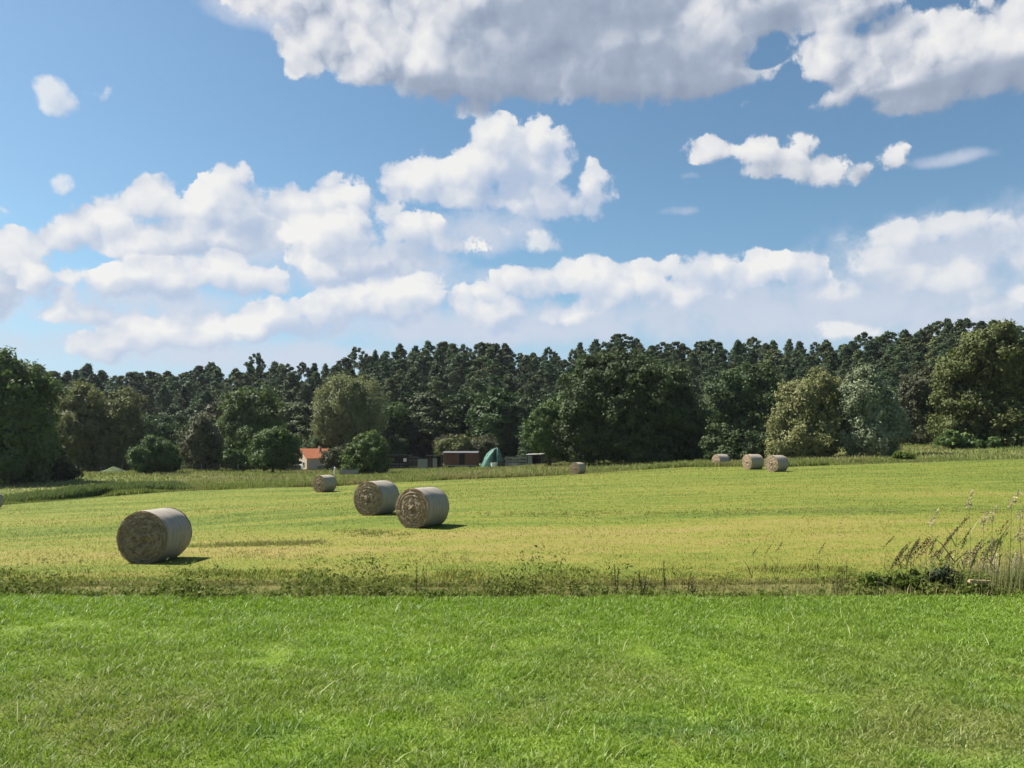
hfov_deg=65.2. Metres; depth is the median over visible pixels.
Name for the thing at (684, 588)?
tall weed
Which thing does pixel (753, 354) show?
pine tree
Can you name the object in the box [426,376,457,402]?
pine tree
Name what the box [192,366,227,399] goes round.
pine tree
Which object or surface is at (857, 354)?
pine tree
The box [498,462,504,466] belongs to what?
dark crate
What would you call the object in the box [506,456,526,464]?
plank fence
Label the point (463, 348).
pine tree
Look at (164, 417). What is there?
edge tree
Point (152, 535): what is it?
hay bale
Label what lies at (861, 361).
pine tree
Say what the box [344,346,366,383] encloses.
pine tree
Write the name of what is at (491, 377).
pine tree
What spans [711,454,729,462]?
hay bale
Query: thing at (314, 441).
edge tree
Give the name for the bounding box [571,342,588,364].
pine tree
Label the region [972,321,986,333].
pine tree
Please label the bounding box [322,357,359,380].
pine tree
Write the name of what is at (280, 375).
pine tree
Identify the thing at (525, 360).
pine tree
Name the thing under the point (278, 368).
pine tree
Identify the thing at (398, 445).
edge tree
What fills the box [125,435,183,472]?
round bush
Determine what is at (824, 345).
pine tree
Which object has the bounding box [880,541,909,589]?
reed
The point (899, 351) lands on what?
pine tree
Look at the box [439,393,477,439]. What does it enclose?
edge tree
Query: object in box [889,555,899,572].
reed
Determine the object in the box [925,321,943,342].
pine tree
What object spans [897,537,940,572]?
reed
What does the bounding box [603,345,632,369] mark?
pine tree
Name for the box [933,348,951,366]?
pine tree
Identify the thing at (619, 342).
pine tree
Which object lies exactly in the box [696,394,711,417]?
edge tree
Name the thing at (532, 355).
pine tree
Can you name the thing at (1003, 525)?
reed
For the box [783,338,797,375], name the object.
pine tree
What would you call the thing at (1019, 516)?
reed
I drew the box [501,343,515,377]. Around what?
pine tree
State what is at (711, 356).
pine tree
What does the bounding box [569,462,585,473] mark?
hay bale
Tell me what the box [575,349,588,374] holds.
pine tree
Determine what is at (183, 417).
edge tree
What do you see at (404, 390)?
pine tree
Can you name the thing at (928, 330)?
pine tree
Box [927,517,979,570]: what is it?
reed
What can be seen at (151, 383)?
pine tree
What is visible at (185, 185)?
sky
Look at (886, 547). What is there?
reed
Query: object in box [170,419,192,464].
edge tree
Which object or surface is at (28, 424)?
broadleaf tree
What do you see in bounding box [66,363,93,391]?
pine tree
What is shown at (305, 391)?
pine tree
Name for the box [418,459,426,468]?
door panel
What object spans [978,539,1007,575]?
reed
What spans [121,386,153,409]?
pine tree
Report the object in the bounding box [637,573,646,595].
tall weed
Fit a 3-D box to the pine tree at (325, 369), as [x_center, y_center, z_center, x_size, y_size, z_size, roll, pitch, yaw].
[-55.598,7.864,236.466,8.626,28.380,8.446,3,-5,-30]
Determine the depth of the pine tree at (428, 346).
242.71 m
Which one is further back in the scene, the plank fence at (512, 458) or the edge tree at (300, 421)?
the edge tree at (300, 421)
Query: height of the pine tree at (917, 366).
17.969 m
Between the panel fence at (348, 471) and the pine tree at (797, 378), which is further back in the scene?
the pine tree at (797, 378)
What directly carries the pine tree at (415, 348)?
on the ground
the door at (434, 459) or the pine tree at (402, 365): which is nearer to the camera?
the door at (434, 459)
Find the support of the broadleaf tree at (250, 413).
on the pasture
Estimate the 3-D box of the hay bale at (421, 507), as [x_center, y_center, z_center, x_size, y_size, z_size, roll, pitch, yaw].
[-2.878,3.970,25.750,1.308,1.329,1.367,-3,-5,29]
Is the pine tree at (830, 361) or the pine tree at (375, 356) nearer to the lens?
the pine tree at (830, 361)
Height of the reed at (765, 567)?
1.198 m
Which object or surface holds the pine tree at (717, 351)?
on the pasture
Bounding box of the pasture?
[0,441,1023,504]
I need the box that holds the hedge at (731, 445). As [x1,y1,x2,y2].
[694,425,778,458]
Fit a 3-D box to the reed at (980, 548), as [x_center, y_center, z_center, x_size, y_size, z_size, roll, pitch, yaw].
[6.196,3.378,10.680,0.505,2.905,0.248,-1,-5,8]
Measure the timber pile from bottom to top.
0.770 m
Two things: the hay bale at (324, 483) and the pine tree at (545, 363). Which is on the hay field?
the hay bale at (324, 483)
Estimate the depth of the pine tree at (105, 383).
222.28 m
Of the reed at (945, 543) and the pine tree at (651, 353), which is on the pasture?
the pine tree at (651, 353)
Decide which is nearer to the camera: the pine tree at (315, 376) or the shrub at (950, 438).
the shrub at (950, 438)
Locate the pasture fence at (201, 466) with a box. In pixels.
[79,464,255,474]
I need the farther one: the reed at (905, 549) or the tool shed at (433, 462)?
the tool shed at (433, 462)
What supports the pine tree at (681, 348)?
on the ground
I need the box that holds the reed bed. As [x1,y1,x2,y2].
[3,479,196,501]
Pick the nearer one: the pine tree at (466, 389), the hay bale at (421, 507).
the hay bale at (421, 507)
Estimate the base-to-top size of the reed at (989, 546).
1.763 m
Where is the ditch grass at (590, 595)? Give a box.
[0,569,1023,597]
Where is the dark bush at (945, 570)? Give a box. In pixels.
[925,565,964,594]
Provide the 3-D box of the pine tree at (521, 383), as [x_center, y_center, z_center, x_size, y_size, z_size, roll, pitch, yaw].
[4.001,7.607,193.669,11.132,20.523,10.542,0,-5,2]
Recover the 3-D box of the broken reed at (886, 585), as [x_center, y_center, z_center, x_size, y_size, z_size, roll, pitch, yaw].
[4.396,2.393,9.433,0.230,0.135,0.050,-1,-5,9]
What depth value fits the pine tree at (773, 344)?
239.01 m
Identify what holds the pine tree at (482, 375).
on the pasture
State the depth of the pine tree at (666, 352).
235.44 m
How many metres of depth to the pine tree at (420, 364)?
211.26 m
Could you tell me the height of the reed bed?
1.908 m
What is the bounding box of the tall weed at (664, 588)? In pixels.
[662,562,667,593]
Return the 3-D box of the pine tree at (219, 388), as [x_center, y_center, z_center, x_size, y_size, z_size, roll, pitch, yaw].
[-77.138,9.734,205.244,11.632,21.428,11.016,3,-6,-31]
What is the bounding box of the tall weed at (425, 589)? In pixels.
[422,565,426,591]
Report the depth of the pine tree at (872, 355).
222.21 m
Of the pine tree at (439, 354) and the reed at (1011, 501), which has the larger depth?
the pine tree at (439, 354)
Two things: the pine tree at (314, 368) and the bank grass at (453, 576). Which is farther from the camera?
the pine tree at (314, 368)
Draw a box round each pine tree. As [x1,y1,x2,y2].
[44,371,66,383]
[47,379,63,399]
[61,370,71,389]
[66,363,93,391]
[66,370,81,389]
[68,377,85,395]
[85,373,106,394]
[97,369,110,391]
[99,375,126,396]
[102,372,154,405]
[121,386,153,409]
[125,371,138,387]
[131,370,155,396]
[134,379,171,411]
[140,395,160,416]
[144,372,161,391]
[149,384,173,414]
[152,370,178,396]
[153,376,181,412]
[166,386,196,420]
[166,407,178,421]
[168,373,190,398]
[169,382,195,406]
[171,368,197,397]
[174,365,211,406]
[182,386,209,415]
[183,390,215,415]
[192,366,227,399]
[199,381,225,411]
[204,362,224,385]
[211,371,251,400]
[211,378,242,405]
[216,385,240,398]
[228,368,243,391]
[242,353,267,382]
[245,362,253,381]
[245,382,262,394]
[249,367,271,390]
[257,367,283,389]
[257,381,284,400]
[261,361,286,383]
[267,363,305,395]
[276,371,304,400]
[277,363,293,388]
[281,391,295,406]
[289,387,303,402]
[295,384,318,405]
[296,362,310,383]
[301,363,320,387]
[306,377,319,404]
[311,371,325,399]
[318,365,347,388]
[320,363,329,382]
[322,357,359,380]
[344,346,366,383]
[347,368,356,377]
[358,356,380,398]
[364,351,405,376]
[365,361,397,393]
[372,349,383,384]
[373,354,396,395]
[373,358,417,396]
[380,378,410,435]
[385,369,417,434]
[391,380,420,441]
[392,343,407,369]
[396,351,432,376]
[403,368,424,459]
[406,355,439,395]
[407,345,420,365]
[416,363,456,403]
[419,340,435,356]
[421,349,433,372]
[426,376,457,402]
[428,348,449,391]
[428,352,470,394]
[431,341,448,361]
[442,354,480,394]
[444,343,464,384]
[455,344,472,393]
[458,378,486,406]
[462,342,485,377]
[462,356,513,393]
[465,369,495,396]
[472,342,517,379]
[472,373,507,403]
[477,358,511,393]
[478,348,498,374]
[478,364,515,410]
[490,343,515,386]
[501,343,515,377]
[508,353,523,376]
[509,365,544,406]
[510,373,543,411]
[511,354,536,389]
[514,385,539,408]
[518,370,557,403]
[521,355,544,388]
[525,352,542,380]
[532,359,562,398]
[539,346,561,382]
[540,380,574,404]
[551,355,564,380]
[552,359,570,381]
[553,366,575,392]
[565,349,577,369]
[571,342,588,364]
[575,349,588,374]
[587,339,600,354]
[591,341,610,355]
[597,349,606,358]
[599,333,643,356]
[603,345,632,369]
[611,338,624,359]
[630,338,643,350]
[638,348,659,363]
[646,345,656,354]
[648,349,658,362]
[655,342,677,365]
[657,341,692,365]
[659,357,671,370]
[663,348,693,377]
[676,346,698,375]
[677,362,701,389]
[685,341,709,365]
[685,352,708,386]
[687,339,729,371]
[689,378,703,403]
[692,352,736,392]
[693,350,714,377]
[698,367,720,395]
[705,348,728,376]
[725,361,741,373]
[726,339,747,369]
[726,342,748,363]
[741,337,761,358]
[743,356,757,370]
[748,349,757,363]
[755,363,785,384]
[757,343,783,372]
[757,349,801,377]
[770,340,782,364]
[774,350,814,375]
[780,367,795,387]
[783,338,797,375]
[784,358,812,380]
[789,349,820,374]
[790,376,804,383]
[795,341,806,353]
[796,356,820,376]
[805,368,829,378]
[808,342,822,360]
[812,339,837,367]
[819,346,844,372]
[823,355,841,392]
[831,344,851,370]
[833,359,852,381]
[834,344,853,362]
[835,374,848,398]
[843,349,873,379]
[844,340,856,371]
[852,340,885,371]
[853,331,877,349]
[853,358,882,381]
[864,336,907,369]
[872,353,907,391]
[876,371,900,390]
[877,335,885,357]
[879,331,898,356]
[880,344,911,378]
[883,345,899,379]
[892,336,929,360]
[893,329,912,361]
[896,352,925,382]
[897,361,924,386]
[908,333,929,363]
[915,331,930,343]
[919,325,940,347]
[920,343,954,366]
[923,336,946,364]
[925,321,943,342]
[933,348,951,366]
[939,317,961,348]
[943,330,968,350]
[953,318,976,331]
[955,321,963,331]
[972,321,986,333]
[986,319,999,334]
[1013,327,1023,337]
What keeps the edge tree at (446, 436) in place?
on the pasture
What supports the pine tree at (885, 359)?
on the pasture
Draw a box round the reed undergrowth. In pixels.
[807,546,1023,595]
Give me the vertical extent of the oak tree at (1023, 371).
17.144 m
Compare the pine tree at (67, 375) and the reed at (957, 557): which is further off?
the pine tree at (67, 375)
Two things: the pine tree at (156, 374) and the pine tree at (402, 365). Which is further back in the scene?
the pine tree at (156, 374)
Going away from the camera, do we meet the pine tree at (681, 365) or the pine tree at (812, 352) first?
the pine tree at (681, 365)
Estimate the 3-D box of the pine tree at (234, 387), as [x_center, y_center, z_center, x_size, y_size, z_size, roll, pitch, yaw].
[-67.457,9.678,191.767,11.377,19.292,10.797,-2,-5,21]
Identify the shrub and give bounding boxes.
[25,440,85,480]
[173,458,183,471]
[217,445,252,471]
[295,433,309,447]
[319,445,347,469]
[433,433,485,460]
[470,435,499,463]
[626,443,703,460]
[891,450,915,459]
[932,429,1003,447]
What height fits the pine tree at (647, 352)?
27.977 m
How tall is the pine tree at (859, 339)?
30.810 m
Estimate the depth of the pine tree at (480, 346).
234.51 m
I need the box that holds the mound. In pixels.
[101,467,126,472]
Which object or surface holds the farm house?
on the pasture
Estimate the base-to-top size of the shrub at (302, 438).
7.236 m
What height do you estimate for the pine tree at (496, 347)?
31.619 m
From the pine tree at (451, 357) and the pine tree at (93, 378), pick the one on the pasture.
the pine tree at (451, 357)
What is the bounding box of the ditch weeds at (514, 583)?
[0,545,1023,598]
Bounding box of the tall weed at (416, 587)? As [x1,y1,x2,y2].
[412,562,424,593]
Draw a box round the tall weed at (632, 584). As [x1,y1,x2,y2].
[624,576,635,591]
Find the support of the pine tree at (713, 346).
on the ground
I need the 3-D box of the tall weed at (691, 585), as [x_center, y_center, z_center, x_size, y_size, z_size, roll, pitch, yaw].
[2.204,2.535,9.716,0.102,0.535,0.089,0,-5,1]
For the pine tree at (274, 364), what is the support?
on the ground
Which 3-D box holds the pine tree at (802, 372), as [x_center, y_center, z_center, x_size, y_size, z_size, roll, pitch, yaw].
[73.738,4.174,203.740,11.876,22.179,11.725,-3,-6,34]
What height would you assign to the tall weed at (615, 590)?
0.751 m
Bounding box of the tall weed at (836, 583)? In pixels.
[831,574,838,591]
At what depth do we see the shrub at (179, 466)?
111.58 m
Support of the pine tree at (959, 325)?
on the ground
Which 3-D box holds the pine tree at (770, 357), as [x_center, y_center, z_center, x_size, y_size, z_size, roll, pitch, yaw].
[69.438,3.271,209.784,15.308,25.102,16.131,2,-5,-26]
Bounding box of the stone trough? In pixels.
[317,466,333,469]
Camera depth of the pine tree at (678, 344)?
236.74 m
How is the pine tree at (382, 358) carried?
on the pasture
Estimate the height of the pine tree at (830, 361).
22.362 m
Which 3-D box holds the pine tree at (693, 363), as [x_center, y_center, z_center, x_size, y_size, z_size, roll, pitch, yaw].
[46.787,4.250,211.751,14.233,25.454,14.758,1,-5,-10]
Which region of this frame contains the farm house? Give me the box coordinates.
[295,446,327,469]
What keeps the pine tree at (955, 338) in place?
on the ground
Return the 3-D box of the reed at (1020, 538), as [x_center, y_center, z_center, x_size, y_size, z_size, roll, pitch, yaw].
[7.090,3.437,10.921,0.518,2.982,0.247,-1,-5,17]
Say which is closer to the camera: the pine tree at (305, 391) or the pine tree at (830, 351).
the pine tree at (305, 391)
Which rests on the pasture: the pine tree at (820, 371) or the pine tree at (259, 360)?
the pine tree at (820, 371)
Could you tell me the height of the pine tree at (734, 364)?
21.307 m
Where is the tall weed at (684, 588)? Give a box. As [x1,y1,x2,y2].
[681,573,689,592]
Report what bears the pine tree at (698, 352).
on the ground
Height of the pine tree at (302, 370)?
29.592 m
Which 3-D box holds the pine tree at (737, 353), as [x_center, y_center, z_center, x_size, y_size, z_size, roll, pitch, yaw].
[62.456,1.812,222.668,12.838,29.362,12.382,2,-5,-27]
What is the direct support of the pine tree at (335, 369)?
on the pasture
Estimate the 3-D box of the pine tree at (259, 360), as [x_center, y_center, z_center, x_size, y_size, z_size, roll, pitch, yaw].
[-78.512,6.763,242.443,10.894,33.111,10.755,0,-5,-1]
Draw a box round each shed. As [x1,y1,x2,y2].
[386,454,410,468]
[405,458,419,467]
[426,454,443,468]
[439,451,480,467]
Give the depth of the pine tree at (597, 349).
235.56 m
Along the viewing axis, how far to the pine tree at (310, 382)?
208.02 m
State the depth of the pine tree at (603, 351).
221.97 m
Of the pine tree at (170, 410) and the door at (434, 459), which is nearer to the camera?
the door at (434, 459)
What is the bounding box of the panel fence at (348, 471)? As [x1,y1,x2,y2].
[339,469,358,474]
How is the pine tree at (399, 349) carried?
on the ground
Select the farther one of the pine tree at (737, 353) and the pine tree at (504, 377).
the pine tree at (737, 353)
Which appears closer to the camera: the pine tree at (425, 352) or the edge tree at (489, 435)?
the edge tree at (489, 435)
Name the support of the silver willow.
on the pasture
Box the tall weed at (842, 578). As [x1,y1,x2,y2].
[839,562,847,593]
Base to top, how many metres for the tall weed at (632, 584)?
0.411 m
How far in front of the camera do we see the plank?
9.52 m
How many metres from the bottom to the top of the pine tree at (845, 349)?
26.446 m
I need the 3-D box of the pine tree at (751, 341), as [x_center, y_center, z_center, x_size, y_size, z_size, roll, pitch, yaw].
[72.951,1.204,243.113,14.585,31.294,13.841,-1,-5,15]
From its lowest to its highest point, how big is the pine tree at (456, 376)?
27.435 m
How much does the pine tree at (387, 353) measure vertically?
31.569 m
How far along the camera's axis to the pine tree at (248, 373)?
242.97 m
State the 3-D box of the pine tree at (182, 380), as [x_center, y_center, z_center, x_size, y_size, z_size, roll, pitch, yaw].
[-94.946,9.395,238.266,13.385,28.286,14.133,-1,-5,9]
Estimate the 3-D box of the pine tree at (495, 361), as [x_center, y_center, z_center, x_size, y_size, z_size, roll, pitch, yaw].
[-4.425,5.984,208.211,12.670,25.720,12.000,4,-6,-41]
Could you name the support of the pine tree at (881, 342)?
on the ground
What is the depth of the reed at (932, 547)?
10.79 m
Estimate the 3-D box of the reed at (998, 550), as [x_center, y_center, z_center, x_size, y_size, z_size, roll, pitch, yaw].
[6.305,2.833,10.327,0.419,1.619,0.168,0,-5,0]
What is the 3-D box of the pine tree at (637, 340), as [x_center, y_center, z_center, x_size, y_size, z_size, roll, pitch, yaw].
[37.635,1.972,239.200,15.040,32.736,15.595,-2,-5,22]
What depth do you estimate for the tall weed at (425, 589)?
9.71 m
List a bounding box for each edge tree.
[138,414,179,455]
[140,410,160,422]
[156,412,177,429]
[167,407,214,465]
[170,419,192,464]
[194,399,226,421]
[214,415,230,467]
[275,401,297,428]
[283,401,320,437]
[300,436,325,447]
[376,397,408,441]
[386,434,408,453]
[402,390,462,459]
[433,434,452,462]
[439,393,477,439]
[461,385,520,458]
[481,433,499,447]
[503,395,539,456]
[515,424,547,460]
[538,392,563,455]
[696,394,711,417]
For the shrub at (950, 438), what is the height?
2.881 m
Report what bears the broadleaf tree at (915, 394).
on the pasture
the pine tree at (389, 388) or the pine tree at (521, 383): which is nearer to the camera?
the pine tree at (389, 388)
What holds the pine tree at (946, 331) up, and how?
on the ground
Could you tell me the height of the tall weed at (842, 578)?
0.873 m
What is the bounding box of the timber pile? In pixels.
[505,463,518,465]
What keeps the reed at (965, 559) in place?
on the ditch
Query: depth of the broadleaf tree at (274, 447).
118.05 m
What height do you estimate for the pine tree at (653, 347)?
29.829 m
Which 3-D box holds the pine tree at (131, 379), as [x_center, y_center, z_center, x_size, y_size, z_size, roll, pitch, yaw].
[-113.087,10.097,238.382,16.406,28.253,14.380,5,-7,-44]
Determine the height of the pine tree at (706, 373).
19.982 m
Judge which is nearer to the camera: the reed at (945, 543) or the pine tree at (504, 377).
the reed at (945, 543)
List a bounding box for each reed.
[759,545,770,589]
[769,542,791,590]
[875,581,895,592]
[878,536,893,576]
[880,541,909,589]
[886,537,933,570]
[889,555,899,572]
[892,542,910,570]
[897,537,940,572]
[901,540,947,590]
[903,534,921,571]
[908,536,928,567]
[910,536,937,567]
[913,533,953,567]
[920,508,959,566]
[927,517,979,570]
[929,526,960,565]
[941,528,970,567]
[945,538,964,570]
[960,549,969,566]
[962,489,991,570]
[965,531,991,572]
[969,539,982,571]
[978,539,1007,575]
[979,510,988,564]
[979,520,1015,573]
[982,536,996,575]
[987,505,1002,576]
[987,522,1011,572]
[987,542,1008,568]
[1000,490,1021,570]
[1006,526,1020,575]
[1016,505,1023,554]
[1017,528,1023,541]
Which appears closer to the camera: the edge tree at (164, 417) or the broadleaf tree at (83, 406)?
the broadleaf tree at (83, 406)
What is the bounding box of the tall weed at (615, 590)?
[613,562,618,594]
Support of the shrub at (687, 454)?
on the pasture
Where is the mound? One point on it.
(112, 469)
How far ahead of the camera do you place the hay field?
25.58 m
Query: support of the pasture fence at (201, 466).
on the pasture
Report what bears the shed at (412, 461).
on the pasture
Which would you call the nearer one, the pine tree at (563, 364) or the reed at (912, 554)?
the reed at (912, 554)
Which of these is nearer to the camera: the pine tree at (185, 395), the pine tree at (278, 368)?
the pine tree at (185, 395)
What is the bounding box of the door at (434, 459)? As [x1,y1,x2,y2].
[433,458,436,467]
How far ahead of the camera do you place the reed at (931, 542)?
10.66 m
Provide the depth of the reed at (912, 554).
11.29 m
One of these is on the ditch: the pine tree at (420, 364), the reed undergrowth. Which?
the reed undergrowth
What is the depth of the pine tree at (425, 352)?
226.70 m
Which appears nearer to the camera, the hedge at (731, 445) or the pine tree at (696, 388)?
the hedge at (731, 445)
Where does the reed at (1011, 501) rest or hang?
on the ditch
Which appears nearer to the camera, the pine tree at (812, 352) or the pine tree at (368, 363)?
the pine tree at (368, 363)
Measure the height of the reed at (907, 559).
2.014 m
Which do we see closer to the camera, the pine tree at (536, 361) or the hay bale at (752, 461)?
the hay bale at (752, 461)
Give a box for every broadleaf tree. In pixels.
[0,345,69,483]
[52,378,106,471]
[72,385,160,471]
[178,412,227,470]
[215,382,288,469]
[241,424,304,471]
[338,428,393,473]
[521,390,578,465]
[699,361,787,438]
[896,362,944,444]
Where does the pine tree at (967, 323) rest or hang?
on the ground
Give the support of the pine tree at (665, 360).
on the pasture
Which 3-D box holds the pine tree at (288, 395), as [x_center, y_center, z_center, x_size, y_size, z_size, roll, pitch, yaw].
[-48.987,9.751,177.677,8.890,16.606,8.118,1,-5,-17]
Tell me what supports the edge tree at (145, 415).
on the pasture
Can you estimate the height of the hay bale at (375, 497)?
1.315 m
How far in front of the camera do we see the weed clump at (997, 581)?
9.92 m
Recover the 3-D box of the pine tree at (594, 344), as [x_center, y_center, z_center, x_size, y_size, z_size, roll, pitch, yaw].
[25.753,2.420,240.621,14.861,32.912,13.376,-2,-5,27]
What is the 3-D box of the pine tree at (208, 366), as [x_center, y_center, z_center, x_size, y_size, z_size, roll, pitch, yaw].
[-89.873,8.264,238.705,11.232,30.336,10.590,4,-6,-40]
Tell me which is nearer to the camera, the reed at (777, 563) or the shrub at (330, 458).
the reed at (777, 563)
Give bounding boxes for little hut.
[526,453,544,464]
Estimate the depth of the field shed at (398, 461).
141.35 m
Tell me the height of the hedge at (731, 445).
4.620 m
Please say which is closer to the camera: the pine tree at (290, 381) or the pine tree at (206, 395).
the pine tree at (206, 395)
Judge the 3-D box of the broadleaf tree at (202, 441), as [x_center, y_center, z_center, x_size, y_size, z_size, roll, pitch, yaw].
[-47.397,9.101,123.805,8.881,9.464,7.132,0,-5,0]
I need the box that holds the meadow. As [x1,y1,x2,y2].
[0,591,1023,767]
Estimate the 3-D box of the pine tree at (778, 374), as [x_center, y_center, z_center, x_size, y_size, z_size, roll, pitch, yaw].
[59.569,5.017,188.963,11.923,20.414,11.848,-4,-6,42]
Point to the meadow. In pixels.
(295, 735)
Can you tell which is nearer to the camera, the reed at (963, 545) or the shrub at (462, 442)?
the reed at (963, 545)
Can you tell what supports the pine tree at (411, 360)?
on the pasture
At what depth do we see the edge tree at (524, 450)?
154.39 m
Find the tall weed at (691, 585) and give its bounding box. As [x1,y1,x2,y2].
[690,571,696,593]
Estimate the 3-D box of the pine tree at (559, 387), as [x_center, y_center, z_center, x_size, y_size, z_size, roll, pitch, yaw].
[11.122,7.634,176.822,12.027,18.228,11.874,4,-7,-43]
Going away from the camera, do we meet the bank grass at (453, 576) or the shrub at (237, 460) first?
the bank grass at (453, 576)
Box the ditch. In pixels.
[4,577,925,596]
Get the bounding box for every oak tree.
[548,348,719,462]
[923,318,1023,446]
[1012,331,1023,441]
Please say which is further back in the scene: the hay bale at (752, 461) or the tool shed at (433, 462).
the tool shed at (433, 462)
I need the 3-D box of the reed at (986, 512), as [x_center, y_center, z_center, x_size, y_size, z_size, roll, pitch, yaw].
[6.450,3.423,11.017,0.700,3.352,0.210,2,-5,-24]
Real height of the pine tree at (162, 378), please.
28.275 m
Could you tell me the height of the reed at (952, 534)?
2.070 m
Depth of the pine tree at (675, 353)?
219.15 m
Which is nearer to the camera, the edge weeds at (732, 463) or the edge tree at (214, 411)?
the edge weeds at (732, 463)
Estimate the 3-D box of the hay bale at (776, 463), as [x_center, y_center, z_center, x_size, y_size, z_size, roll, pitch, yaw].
[20.078,6.043,60.702,1.380,1.330,1.314,3,-6,-32]
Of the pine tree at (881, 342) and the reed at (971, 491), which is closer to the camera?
the reed at (971, 491)
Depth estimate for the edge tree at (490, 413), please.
163.81 m
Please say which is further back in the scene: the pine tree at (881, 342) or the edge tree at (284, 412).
the pine tree at (881, 342)
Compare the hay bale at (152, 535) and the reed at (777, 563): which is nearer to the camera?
the reed at (777, 563)
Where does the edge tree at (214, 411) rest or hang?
on the pasture
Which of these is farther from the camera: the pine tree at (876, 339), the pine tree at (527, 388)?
the pine tree at (876, 339)
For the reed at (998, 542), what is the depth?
10.88 m
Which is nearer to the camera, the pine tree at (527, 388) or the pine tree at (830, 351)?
the pine tree at (527, 388)
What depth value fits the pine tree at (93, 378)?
222.01 m
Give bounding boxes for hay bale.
[0,493,2,507]
[116,508,191,563]
[312,475,336,491]
[353,480,399,515]
[395,487,448,527]
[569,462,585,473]
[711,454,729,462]
[742,454,763,469]
[765,455,788,471]
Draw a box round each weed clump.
[856,567,932,591]
[961,571,1023,595]
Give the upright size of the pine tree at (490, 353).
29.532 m
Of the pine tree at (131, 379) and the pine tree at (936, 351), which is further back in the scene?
the pine tree at (131, 379)
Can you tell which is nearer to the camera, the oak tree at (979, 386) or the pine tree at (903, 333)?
the oak tree at (979, 386)
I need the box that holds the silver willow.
[832,363,913,456]
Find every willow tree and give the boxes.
[309,371,391,451]
[762,366,846,457]
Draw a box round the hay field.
[0,460,1023,580]
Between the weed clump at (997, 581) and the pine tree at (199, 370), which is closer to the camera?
the weed clump at (997, 581)
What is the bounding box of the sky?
[0,0,1023,390]
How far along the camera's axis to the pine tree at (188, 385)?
206.04 m
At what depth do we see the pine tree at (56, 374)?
236.22 m
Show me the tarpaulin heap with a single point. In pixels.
(493, 456)
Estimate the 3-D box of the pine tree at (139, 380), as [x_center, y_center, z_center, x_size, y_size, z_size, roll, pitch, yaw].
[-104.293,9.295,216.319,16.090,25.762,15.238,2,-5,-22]
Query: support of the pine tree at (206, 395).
on the pasture
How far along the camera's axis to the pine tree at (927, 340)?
237.52 m
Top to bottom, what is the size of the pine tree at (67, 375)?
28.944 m
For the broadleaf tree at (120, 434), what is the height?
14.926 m
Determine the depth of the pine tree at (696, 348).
241.06 m
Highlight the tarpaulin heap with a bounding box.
[479,447,502,467]
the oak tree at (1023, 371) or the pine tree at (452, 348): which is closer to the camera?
the oak tree at (1023, 371)
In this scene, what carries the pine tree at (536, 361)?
on the pasture
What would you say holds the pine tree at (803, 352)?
on the ground
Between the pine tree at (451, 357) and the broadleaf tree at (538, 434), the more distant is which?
the pine tree at (451, 357)
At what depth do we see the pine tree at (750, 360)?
203.80 m
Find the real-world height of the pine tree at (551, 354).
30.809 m
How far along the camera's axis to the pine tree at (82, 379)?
224.84 m
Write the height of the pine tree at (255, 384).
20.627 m
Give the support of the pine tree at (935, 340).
on the ground
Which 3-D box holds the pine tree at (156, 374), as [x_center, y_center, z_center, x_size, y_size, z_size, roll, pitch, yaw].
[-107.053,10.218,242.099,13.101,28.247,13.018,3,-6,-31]
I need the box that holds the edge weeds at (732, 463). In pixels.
[3,453,1023,504]
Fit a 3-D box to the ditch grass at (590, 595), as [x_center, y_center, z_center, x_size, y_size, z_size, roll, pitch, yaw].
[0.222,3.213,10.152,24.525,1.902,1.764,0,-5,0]
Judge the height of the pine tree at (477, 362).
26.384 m
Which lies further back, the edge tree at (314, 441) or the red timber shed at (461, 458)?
the edge tree at (314, 441)
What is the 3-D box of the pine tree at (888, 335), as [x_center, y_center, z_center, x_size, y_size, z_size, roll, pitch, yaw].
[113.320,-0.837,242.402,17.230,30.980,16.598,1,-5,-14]
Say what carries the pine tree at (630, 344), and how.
on the ground
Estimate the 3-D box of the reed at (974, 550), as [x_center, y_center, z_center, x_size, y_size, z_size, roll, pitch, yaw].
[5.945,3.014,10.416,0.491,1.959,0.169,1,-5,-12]
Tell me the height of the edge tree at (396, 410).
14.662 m
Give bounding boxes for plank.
[967,579,990,583]
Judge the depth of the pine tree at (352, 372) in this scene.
210.90 m
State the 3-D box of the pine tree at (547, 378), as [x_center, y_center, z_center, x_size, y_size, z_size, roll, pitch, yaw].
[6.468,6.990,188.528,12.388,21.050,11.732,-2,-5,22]
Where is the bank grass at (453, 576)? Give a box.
[0,561,1023,596]
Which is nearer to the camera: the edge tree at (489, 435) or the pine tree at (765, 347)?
the edge tree at (489, 435)
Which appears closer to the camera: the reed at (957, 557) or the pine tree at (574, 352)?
the reed at (957, 557)
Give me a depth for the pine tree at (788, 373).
191.88 m
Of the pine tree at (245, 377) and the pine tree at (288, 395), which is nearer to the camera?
the pine tree at (288, 395)
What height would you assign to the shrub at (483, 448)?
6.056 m
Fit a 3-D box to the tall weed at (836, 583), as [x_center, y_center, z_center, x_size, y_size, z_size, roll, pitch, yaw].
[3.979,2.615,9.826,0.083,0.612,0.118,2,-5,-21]

